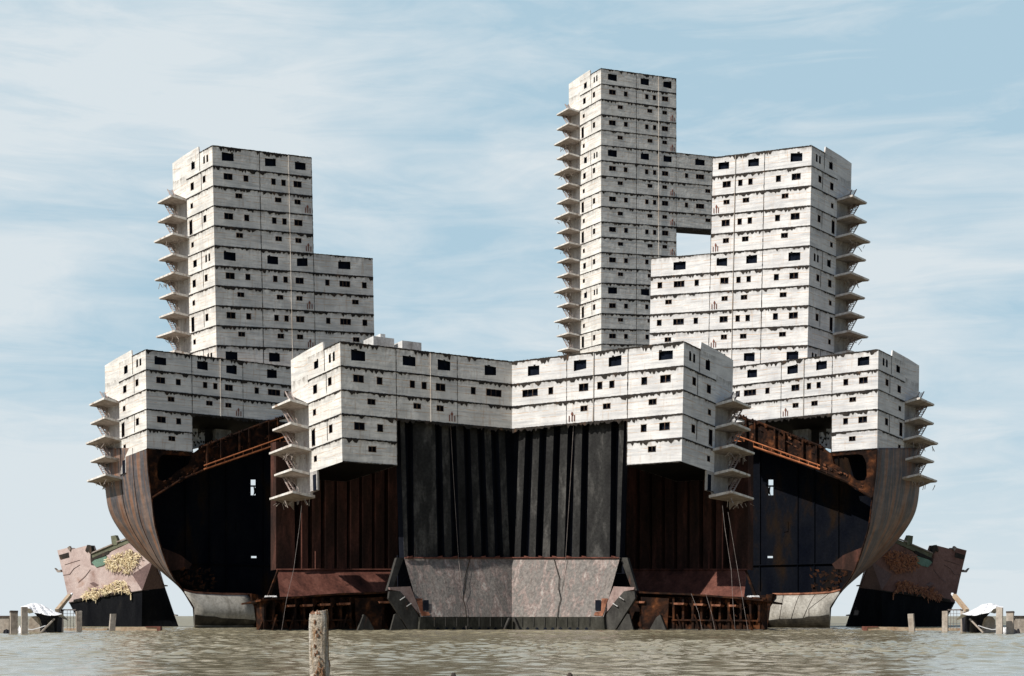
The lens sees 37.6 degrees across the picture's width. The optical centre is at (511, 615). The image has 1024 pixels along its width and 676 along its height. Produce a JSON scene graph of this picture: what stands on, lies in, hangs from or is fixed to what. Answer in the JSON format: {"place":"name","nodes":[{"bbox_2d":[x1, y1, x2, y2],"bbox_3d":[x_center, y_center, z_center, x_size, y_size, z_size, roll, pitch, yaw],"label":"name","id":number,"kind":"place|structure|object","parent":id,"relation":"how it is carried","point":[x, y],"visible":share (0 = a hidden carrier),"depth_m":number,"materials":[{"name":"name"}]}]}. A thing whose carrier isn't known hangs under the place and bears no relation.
{"place":"outdoors","nodes":[
{"label":"outdoors","id":0,"kind":"place"},
{"bbox_2d":[0,616,1023,675],"bbox_3d":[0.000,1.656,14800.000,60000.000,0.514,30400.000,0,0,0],"label":"water","id":1,"kind":"structure","parent":0,"point":[187,648],"depth_m":66.87,"materials":[{"name":"grey liquid"}]},
{"bbox_2d":[0,616,9,631],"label":"sea wall","id":2,"kind":"structure","parent":1,"relation":"in","point":[4,622],"depth_m":150.00,"materials":[{"name":"concrete"}]},
{"bbox_2d":[9,610,17,633],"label":"pier post","id":3,"kind":"object","parent":1,"relation":"in","point":[13,622],"visible":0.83,"depth_m":137.78,"materials":[{"name":"concrete"}]},
{"bbox_2d":[21,607,27,633],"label":"pier post","id":4,"kind":"object","parent":1,"relation":"in","point":[24,620],"visible":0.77,"depth_m":136.63,"materials":[{"name":"concrete"}]},
{"bbox_2d":[28,616,41,631],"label":"broken slab","id":5,"kind":"structure","parent":1,"relation":"in","point":[34,622],"depth_m":148.00,"materials":[{"name":"concrete"}]},
{"bbox_2d":[21,603,67,619],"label":"tarpaulin","id":6,"kind":"object","parent":5,"relation":"on","point":[37,608],"visible":0.92,"depth_m":146.90,"materials":[{"name":"white fabric"}]},
{"bbox_2d":[35,613,61,632],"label":"black sheet","id":7,"kind":"object","parent":6,"relation":"hanging from","point":[55,625],"visible":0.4,"depth_m":150.00,"materials":[{"name":"black plastic"}]},
{"bbox_2d":[58,609,63,631],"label":"pier post","id":8,"kind":"object","parent":1,"relation":"in","point":[62,611],"visible":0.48,"depth_m":152.81,"materials":[{"name":"concrete"}]},
{"bbox_2d":[55,594,71,611],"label":"plank","id":9,"kind":"object","parent":8,"relation":"on","point":[63,602],"visible":0.9,"depth_m":153.81,"materials":[{"name":"beige wood"}]},
{"bbox_2d":[63,609,75,629],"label":"railing","id":10,"kind":"object","parent":8,"relation":"attached to","point":[70,613],"visible":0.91,"depth_m":152.98,"materials":[{"name":"grey metal"}]},
{"bbox_2d":[75,611,81,630],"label":"pier post","id":11,"kind":"object","parent":1,"relation":"in","point":[78,614],"visible":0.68,"depth_m":158.97,"materials":[{"name":"concrete"}]},
{"bbox_2d":[64,628,108,630],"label":"floating timber","id":12,"kind":"object","parent":1,"relation":"on","point":[102,629],"visible":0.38,"depth_m":170.00,"materials":[{"name":"beige wood"}]},
{"bbox_2d":[109,614,115,630],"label":"pier post","id":13,"kind":"object","parent":1,"relation":"in","point":[112,622],"visible":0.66,"depth_m":158.97,"materials":[{"name":"concrete"}]},
{"bbox_2d":[55,535,178,626],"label":"wreck section","id":14,"kind":"object","parent":1,"relation":"in","point":[121,579],"visible":0.99,"depth_m":236.63,"materials":[{"name":"black paint"}]},
{"bbox_2d":[115,626,161,630],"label":"floating timber","id":15,"kind":"object","parent":1,"relation":"on","point":[154,628],"visible":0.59,"depth_m":170.00,"materials":[{"name":"beige wood"}]},
{"bbox_2d":[105,415,294,627],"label":"hull section","id":16,"kind":"object","parent":1,"relation":"on","point":[195,527],"visible":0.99,"depth_m":219.63,"materials":[{"name":"black metal"}]},
{"bbox_2d":[86,349,291,489],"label":"cabin block","id":17,"kind":"structure","parent":16,"relation":"on","point":[159,400],"depth_m":215.72,"materials":[{"name":"paint"}]},
{"bbox_2d":[154,356,165,364],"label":"window","id":18,"kind":"structure","parent":17,"relation":"in","point":[158,360],"depth_m":211.60,"materials":[{"name":"black glass"}]},
{"bbox_2d":[156,376,164,383],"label":"window","id":19,"kind":"structure","parent":17,"relation":"in","point":[161,380],"depth_m":211.50,"materials":[{"name":"black glass"}]},
{"bbox_2d":[157,416,165,422],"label":"window","id":20,"kind":"structure","parent":17,"relation":"in","point":[160,419],"depth_m":211.60,"materials":[{"name":"black glass"}]},
{"bbox_2d":[197,361,207,369],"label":"window","id":21,"kind":"structure","parent":17,"relation":"in","point":[203,365],"depth_m":215.46,"materials":[{"name":"black glass"}]},
{"bbox_2d":[225,384,232,390],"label":"window","id":22,"kind":"structure","parent":17,"relation":"in","point":[229,387],"depth_m":217.68,"materials":[{"name":"black glass"}]},
{"bbox_2d":[226,365,236,373],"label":"window","id":23,"kind":"structure","parent":17,"relation":"in","point":[231,369],"depth_m":218.10,"materials":[{"name":"black glass"}]},
{"bbox_2d":[154,145,373,366],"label":"cabin tower","id":24,"kind":"structure","parent":17,"relation":"on","point":[252,277],"depth_m":223.76,"materials":[{"name":"paint"}]},
{"bbox_2d":[222,152,233,160],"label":"window","id":25,"kind":"structure","parent":24,"relation":"in","point":[225,156],"depth_m":219.76,"materials":[{"name":"black glass"}]},
{"bbox_2d":[223,172,232,179],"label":"window","id":26,"kind":"structure","parent":24,"relation":"in","point":[227,176],"depth_m":219.65,"materials":[{"name":"black glass"}]},
{"bbox_2d":[224,212,232,219],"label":"window","id":27,"kind":"structure","parent":24,"relation":"in","point":[227,215],"depth_m":219.60,"materials":[{"name":"black glass"}]},
{"bbox_2d":[224,250,235,260],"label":"window","id":28,"kind":"structure","parent":24,"relation":"in","point":[231,256],"depth_m":219.76,"materials":[{"name":"black glass"}]},
{"bbox_2d":[226,272,234,278],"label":"window","id":29,"kind":"structure","parent":24,"relation":"in","point":[229,275],"depth_m":219.71,"materials":[{"name":"black glass"}]},
{"bbox_2d":[226,311,235,318],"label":"window","id":30,"kind":"structure","parent":24,"relation":"in","point":[231,315],"depth_m":219.65,"materials":[{"name":"black glass"}]},
{"bbox_2d":[225,351,237,359],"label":"window","id":31,"kind":"structure","parent":24,"relation":"in","point":[229,355],"depth_m":219.76,"materials":[{"name":"black glass"}]},
{"bbox_2d":[265,158,275,165],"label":"window","id":32,"kind":"structure","parent":24,"relation":"in","point":[268,162],"depth_m":223.60,"materials":[{"name":"black glass"}]},
{"bbox_2d":[267,255,277,263],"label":"window","id":33,"kind":"structure","parent":24,"relation":"in","point":[270,259],"depth_m":223.60,"materials":[{"name":"black glass"}]},
{"bbox_2d":[269,352,279,361],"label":"window","id":34,"kind":"structure","parent":24,"relation":"in","point":[273,357],"depth_m":223.66,"materials":[{"name":"black glass"}]},
{"bbox_2d":[293,180,301,187],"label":"window","id":35,"kind":"structure","parent":24,"relation":"in","point":[298,184],"depth_m":225.96,"materials":[{"name":"black glass"}]},
{"bbox_2d":[294,219,301,225],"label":"window","id":36,"kind":"structure","parent":24,"relation":"in","point":[297,222],"depth_m":226.05,"materials":[{"name":"black glass"}]},
{"bbox_2d":[295,277,303,283],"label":"window","id":37,"kind":"structure","parent":24,"relation":"in","point":[299,280],"depth_m":226.07,"materials":[{"name":"black glass"}]},
{"bbox_2d":[296,315,303,321],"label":"window","id":38,"kind":"structure","parent":24,"relation":"in","point":[298,318],"depth_m":226.07,"materials":[{"name":"black glass"}]},
{"bbox_2d":[295,161,305,169],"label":"window","id":39,"kind":"structure","parent":24,"relation":"in","point":[298,165],"depth_m":226.46,"materials":[{"name":"black glass"}]},
{"bbox_2d":[297,257,307,265],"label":"window","id":40,"kind":"structure","parent":24,"relation":"in","point":[303,261],"depth_m":226.51,"materials":[{"name":"black glass"}]},
{"bbox_2d":[338,260,350,268],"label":"window","id":41,"kind":"structure","parent":24,"relation":"in","point":[341,265],"depth_m":230.48,"materials":[{"name":"black glass"}]},
{"bbox_2d":[339,280,349,286],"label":"window","id":42,"kind":"structure","parent":24,"relation":"in","point":[342,283],"depth_m":230.42,"materials":[{"name":"black glass"}]},
{"bbox_2d":[340,318,350,324],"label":"window","id":43,"kind":"structure","parent":24,"relation":"in","point":[343,321],"depth_m":230.42,"materials":[{"name":"black glass"}]},
{"bbox_2d":[267,369,276,377],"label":"window","id":44,"kind":"structure","parent":17,"relation":"in","point":[272,373],"depth_m":221.86,"materials":[{"name":"black glass"}]},
{"bbox_2d":[268,388,279,395],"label":"window","id":45,"kind":"structure","parent":17,"relation":"in","point":[275,392],"depth_m":221.89,"materials":[{"name":"black glass"}]},
{"bbox_2d":[309,610,330,675],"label":"timber pile","id":46,"kind":"object","parent":1,"relation":"in","point":[319,662],"visible":1,"depth_m":17.90,"materials":[{"name":"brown wood"}]},
{"bbox_2d":[241,421,511,630],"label":"hull section","id":47,"kind":"object","parent":1,"relation":"on","point":[419,537],"visible":0.84,"depth_m":183.74,"materials":[{"name":"black metal"}]},
{"bbox_2d":[269,334,511,509],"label":"cabin block","id":48,"kind":"structure","parent":47,"relation":"on","point":[346,406],"depth_m":178.76,"materials":[{"name":"paint"}]},
{"bbox_2d":[311,428,314,445],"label":"window","id":49,"kind":"structure","parent":48,"relation":"in","point":[312,431],"depth_m":179.49,"materials":[{"name":"black glass"}]},
{"bbox_2d":[351,349,364,360],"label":"window","id":50,"kind":"structure","parent":48,"relation":"in","point":[356,355],"depth_m":174.65,"materials":[{"name":"black glass"}]},
{"bbox_2d":[353,374,363,382],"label":"window","id":51,"kind":"structure","parent":48,"relation":"in","point":[359,378],"depth_m":174.57,"materials":[{"name":"black glass"}]},
{"bbox_2d":[354,421,364,430],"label":"window","id":52,"kind":"structure","parent":48,"relation":"in","point":[357,425],"depth_m":174.61,"materials":[{"name":"black glass"}]},
{"bbox_2d":[367,398,374,404],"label":"window","id":53,"kind":"structure","parent":48,"relation":"in","point":[371,401],"depth_m":175.42,"materials":[{"name":"black glass"}]},
{"bbox_2d":[368,445,376,451],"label":"window","id":54,"kind":"structure","parent":48,"relation":"in","point":[370,448],"depth_m":175.47,"materials":[{"name":"black glass"}]},
{"bbox_2d":[403,355,415,366],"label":"window","id":55,"kind":"structure","parent":48,"relation":"in","point":[407,360],"depth_m":178.40,"materials":[{"name":"black glass"}]},
{"bbox_2d":[435,382,445,390],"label":"window","id":56,"kind":"structure","parent":48,"relation":"in","point":[439,386],"depth_m":180.64,"materials":[{"name":"black glass"}]},
{"bbox_2d":[438,359,449,370],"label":"window","id":57,"kind":"structure","parent":48,"relation":"in","point":[442,364],"depth_m":181.03,"materials":[{"name":"black glass"}]},
{"bbox_2d":[485,365,495,374],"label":"window","id":58,"kind":"structure","parent":48,"relation":"in","point":[489,370],"depth_m":184.65,"materials":[{"name":"black glass"}]},
{"bbox_2d":[486,388,500,396],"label":"window","id":59,"kind":"structure","parent":48,"relation":"in","point":[489,391],"depth_m":184.90,"materials":[{"name":"black glass"}]},
{"bbox_2d":[512,421,782,630],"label":"hull section","id":60,"kind":"object","parent":1,"relation":"on","point":[604,537],"visible":0.83,"depth_m":183.62,"materials":[{"name":"black metal"}]},
{"bbox_2d":[512,341,754,509],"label":"cabin block","id":61,"kind":"structure","parent":60,"relation":"on","point":[676,406],"depth_m":178.66,"materials":[{"name":"paint"}]},
{"bbox_2d":[522,388,537,396],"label":"window","id":62,"kind":"structure","parent":61,"relation":"in","point":[534,391],"depth_m":184.92,"materials":[{"name":"black glass"}]},
{"bbox_2d":[528,365,538,375],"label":"window","id":63,"kind":"structure","parent":61,"relation":"in","point":[532,370],"depth_m":184.74,"materials":[{"name":"black glass"}]},
{"bbox_2d":[574,360,585,370],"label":"window","id":64,"kind":"structure","parent":61,"relation":"in","point":[578,364],"depth_m":181.03,"materials":[{"name":"black glass"}]},
{"bbox_2d":[578,382,588,390],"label":"window","id":65,"kind":"structure","parent":61,"relation":"in","point":[582,387],"depth_m":180.64,"materials":[{"name":"black glass"}]},
{"bbox_2d":[609,355,621,366],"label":"window","id":66,"kind":"structure","parent":61,"relation":"in","point":[614,360],"depth_m":178.40,"materials":[{"name":"black glass"}]},
{"bbox_2d":[641,376,647,384],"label":"window","id":67,"kind":"structure","parent":61,"relation":"in","point":[643,379],"depth_m":176.07,"materials":[{"name":"black glass"}]},
{"bbox_2d":[648,445,655,451],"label":"window","id":68,"kind":"structure","parent":61,"relation":"in","point":[650,448],"depth_m":175.42,"materials":[{"name":"black glass"}]},
{"bbox_2d":[648,398,656,404],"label":"window","id":69,"kind":"structure","parent":61,"relation":"in","point":[652,401],"depth_m":175.38,"materials":[{"name":"black glass"}]},
{"bbox_2d":[659,421,669,430],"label":"window","id":70,"kind":"structure","parent":61,"relation":"in","point":[662,425],"depth_m":174.57,"materials":[{"name":"black glass"}]},
{"bbox_2d":[660,374,670,382],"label":"window","id":71,"kind":"structure","parent":61,"relation":"in","point":[665,378],"depth_m":174.53,"materials":[{"name":"black glass"}]},
{"bbox_2d":[659,350,672,359],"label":"window","id":72,"kind":"structure","parent":61,"relation":"in","point":[663,355],"depth_m":174.65,"materials":[{"name":"black glass"}]},
{"bbox_2d":[709,428,712,445],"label":"window","id":73,"kind":"structure","parent":61,"relation":"in","point":[710,430],"depth_m":179.49,"materials":[{"name":"black glass"}]},
{"bbox_2d":[729,414,919,627],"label":"hull section","id":74,"kind":"object","parent":1,"relation":"on","point":[829,527],"visible":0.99,"depth_m":219.55,"materials":[{"name":"black metal"}]},
{"bbox_2d":[732,349,937,489],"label":"cabin block","id":75,"kind":"structure","parent":74,"relation":"on","point":[865,400],"depth_m":215.73,"materials":[{"name":"paint"}]},
{"bbox_2d":[744,388,755,395],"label":"window","id":76,"kind":"structure","parent":75,"relation":"in","point":[748,392],"depth_m":221.86,"materials":[{"name":"black glass"}]},
{"bbox_2d":[747,369,756,377],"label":"window","id":77,"kind":"structure","parent":75,"relation":"in","point":[750,373],"depth_m":221.97,"materials":[{"name":"black glass"}]},
{"bbox_2d":[650,145,869,365],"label":"cabin tower","id":78,"kind":"structure","parent":75,"relation":"on","point":[770,277],"depth_m":223.77,"materials":[{"name":"paint"}]},
{"bbox_2d":[673,318,683,324],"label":"window","id":79,"kind":"structure","parent":78,"relation":"in","point":[676,321],"depth_m":230.42,"materials":[{"name":"black glass"}]},
{"bbox_2d":[673,261,685,269],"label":"window","id":80,"kind":"structure","parent":78,"relation":"in","point":[679,265],"depth_m":230.53,"materials":[{"name":"black glass"}]},
{"bbox_2d":[674,280,684,286],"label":"window","id":81,"kind":"structure","parent":78,"relation":"in","point":[680,283],"depth_m":230.42,"materials":[{"name":"black glass"}]},
{"bbox_2d":[716,258,726,265],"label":"window","id":82,"kind":"structure","parent":78,"relation":"in","point":[723,261],"depth_m":226.40,"materials":[{"name":"black glass"}]},
{"bbox_2d":[718,161,728,169],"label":"window","id":83,"kind":"structure","parent":78,"relation":"in","point":[723,165],"depth_m":226.46,"materials":[{"name":"black glass"}]},
{"bbox_2d":[719,315,727,322],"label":"window","id":84,"kind":"structure","parent":78,"relation":"in","point":[722,318],"depth_m":226.02,"materials":[{"name":"black glass"}]},
{"bbox_2d":[720,277,727,283],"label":"window","id":85,"kind":"structure","parent":78,"relation":"in","point":[724,280],"depth_m":226.07,"materials":[{"name":"black glass"}]},
{"bbox_2d":[721,219,729,225],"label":"window","id":86,"kind":"structure","parent":78,"relation":"in","point":[725,222],"depth_m":226.02,"materials":[{"name":"black glass"}]},
{"bbox_2d":[722,180,730,187],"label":"window","id":87,"kind":"structure","parent":78,"relation":"in","point":[728,183],"depth_m":225.96,"materials":[{"name":"black glass"}]},
{"bbox_2d":[744,352,754,360],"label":"window","id":88,"kind":"structure","parent":78,"relation":"in","point":[747,356],"depth_m":223.66,"materials":[{"name":"black glass"}]},
{"bbox_2d":[746,255,756,263],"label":"window","id":89,"kind":"structure","parent":78,"relation":"in","point":[751,258],"depth_m":223.66,"materials":[{"name":"black glass"}]},
{"bbox_2d":[748,158,758,166],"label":"window","id":90,"kind":"structure","parent":78,"relation":"in","point":[751,162],"depth_m":223.60,"materials":[{"name":"black glass"}]},
{"bbox_2d":[786,351,797,359],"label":"window","id":91,"kind":"structure","parent":78,"relation":"in","point":[790,355],"depth_m":219.76,"materials":[{"name":"black glass"}]},
{"bbox_2d":[789,272,797,278],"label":"window","id":92,"kind":"structure","parent":78,"relation":"in","point":[792,275],"depth_m":219.71,"materials":[{"name":"black glass"}]},
{"bbox_2d":[789,311,797,318],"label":"window","id":93,"kind":"structure","parent":78,"relation":"in","point":[792,315],"depth_m":219.57,"materials":[{"name":"black glass"}]},
{"bbox_2d":[788,252,799,260],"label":"window","id":94,"kind":"structure","parent":78,"relation":"in","point":[792,256],"depth_m":219.76,"materials":[{"name":"black glass"}]},
{"bbox_2d":[790,212,799,219],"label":"window","id":95,"kind":"structure","parent":78,"relation":"in","point":[796,215],"depth_m":219.60,"materials":[{"name":"black glass"}]},
{"bbox_2d":[790,152,801,161],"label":"window","id":96,"kind":"structure","parent":78,"relation":"in","point":[797,156],"depth_m":219.76,"materials":[{"name":"black glass"}]},
{"bbox_2d":[791,172,800,179],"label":"window","id":97,"kind":"structure","parent":78,"relation":"in","point":[795,176],"depth_m":219.55,"materials":[{"name":"black glass"}]},
{"bbox_2d":[787,364,797,373],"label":"window","id":98,"kind":"structure","parent":75,"relation":"in","point":[792,369],"depth_m":218.10,"materials":[{"name":"black glass"}]},
{"bbox_2d":[791,384,798,390],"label":"window","id":99,"kind":"structure","parent":75,"relation":"in","point":[794,387],"depth_m":217.68,"materials":[{"name":"black glass"}]},
{"bbox_2d":[816,360,826,369],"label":"window","id":100,"kind":"structure","parent":75,"relation":"in","point":[820,365],"depth_m":215.46,"materials":[{"name":"black glass"}]},
{"bbox_2d":[858,415,866,422],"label":"window","id":101,"kind":"structure","parent":75,"relation":"in","point":[861,419],"depth_m":211.60,"materials":[{"name":"black glass"}]},
{"bbox_2d":[858,356,868,365],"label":"window","id":102,"kind":"structure","parent":75,"relation":"in","point":[862,361],"depth_m":211.70,"materials":[{"name":"black glass"}]},
{"bbox_2d":[859,376,867,383],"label":"window","id":103,"kind":"structure","parent":75,"relation":"in","point":[864,379],"depth_m":211.50,"materials":[{"name":"black glass"}]},
{"bbox_2d":[862,626,908,630],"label":"floating timber","id":104,"kind":"object","parent":1,"relation":"on","point":[865,628],"visible":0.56,"depth_m":170.00,"materials":[{"name":"beige wood"}]},
{"bbox_2d":[845,535,968,626],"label":"wreck section","id":105,"kind":"object","parent":1,"relation":"in","point":[902,579],"visible":1,"depth_m":236.67,"materials":[{"name":"black paint"}]},
{"bbox_2d":[908,614,914,630],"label":"pier post","id":106,"kind":"object","parent":1,"relation":"in","point":[911,621],"visible":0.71,"depth_m":158.98,"materials":[{"name":"concrete"}]},
{"bbox_2d":[915,628,959,630],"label":"floating timber","id":107,"kind":"object","parent":1,"relation":"on","point":[936,629],"visible":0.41,"depth_m":170.00,"materials":[{"name":"beige wood"}]},
{"bbox_2d":[942,611,947,631],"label":"pier post","id":108,"kind":"object","parent":1,"relation":"in","point":[944,620],"visible":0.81,"depth_m":158.97,"materials":[{"name":"concrete"}]},
{"bbox_2d":[960,609,965,631],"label":"pier post","id":109,"kind":"object","parent":1,"relation":"in","point":[961,611],"visible":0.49,"depth_m":152.81,"materials":[{"name":"concrete"}]},
{"bbox_2d":[948,609,959,629],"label":"railing","id":110,"kind":"object","parent":109,"relation":"attached to","point":[950,613],"visible":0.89,"depth_m":152.98,"materials":[{"name":"grey metal"}]},
{"bbox_2d":[952,594,968,611],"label":"plank","id":111,"kind":"object","parent":109,"relation":"on","point":[960,602],"visible":0.9,"depth_m":153.81,"materials":[{"name":"beige wood"}]},
{"bbox_2d":[982,616,995,631],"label":"broken slab","id":112,"kind":"structure","parent":1,"relation":"in","point":[989,622],"depth_m":148.00,"materials":[{"name":"concrete"}]},
{"bbox_2d":[956,603,1002,619],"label":"tarpaulin","id":113,"kind":"object","parent":112,"relation":"on","point":[986,608],"visible":0.97,"depth_m":146.90,"materials":[{"name":"white fabric"}]},
{"bbox_2d":[962,613,988,632],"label":"black sheet","id":114,"kind":"object","parent":113,"relation":"hanging from","point":[968,625],"visible":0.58,"depth_m":150.00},
{"bbox_2d":[996,607,1002,633],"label":"pier post","id":115,"kind":"object","parent":1,"relation":"in","point":[999,620],"visible":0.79,"depth_m":136.63,"materials":[{"name":"concrete"}]},
{"bbox_2d":[1006,611,1014,633],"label":"pier post","id":116,"kind":"object","parent":1,"relation":"in","point":[1009,622],"visible":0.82,"depth_m":137.80,"materials":[{"name":"concrete"}]},
{"bbox_2d":[1014,616,1023,632],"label":"sea wall","id":117,"kind":"structure","parent":1,"relation":"in","point":[1019,622],"depth_m":150.00,"materials":[{"name":"concrete"}]},
{"bbox_2d":[0,0,1023,615],"label":"sky","id":118,"kind":"structure","parent":0,"point":[427,128],"materials":[{"name":"blue"}]},
{"bbox_2d":[554,68,713,354],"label":"cabin tower","id":119,"kind":"structure","parent":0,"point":[637,188],"depth_m":275.82,"materials":[{"name":"paint"}]},
{"bbox_2d":[608,74,616,80],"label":"window","id":120,"kind":"structure","parent":119,"relation":"in","point":[612,77],"depth_m":272.70,"materials":[{"name":"black glass"}]},
{"bbox_2d":[608,149,616,156],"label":"window","id":121,"kind":"structure","parent":119,"relation":"in","point":[613,153],"depth_m":272.70,"materials":[{"name":"black glass"}]},
{"bbox_2d":[608,287,616,293],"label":"window","id":122,"kind":"structure","parent":119,"relation":"in","point":[611,290],"depth_m":272.60,"materials":[{"name":"black glass"}]},
{"bbox_2d":[641,78,648,85],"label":"window","id":123,"kind":"structure","parent":119,"relation":"in","point":[644,81],"depth_m":276.38,"materials":[{"name":"black glass"}]},
{"bbox_2d":[641,288,648,295],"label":"window","id":124,"kind":"structure","parent":119,"relation":"in","point":[645,291],"depth_m":276.38,"materials":[{"name":"black glass"}]},
{"bbox_2d":[663,155,671,161],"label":"window","id":125,"kind":"structure","parent":119,"relation":"in","point":[665,158],"depth_m":278.99,"materials":[{"name":"black glass"}]},
{"bbox_2d":[695,158,704,165],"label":"window","id":126,"kind":"structure","parent":119,"relation":"in","point":[697,161],"depth_m":282.94,"materials":[{"name":"black glass"}]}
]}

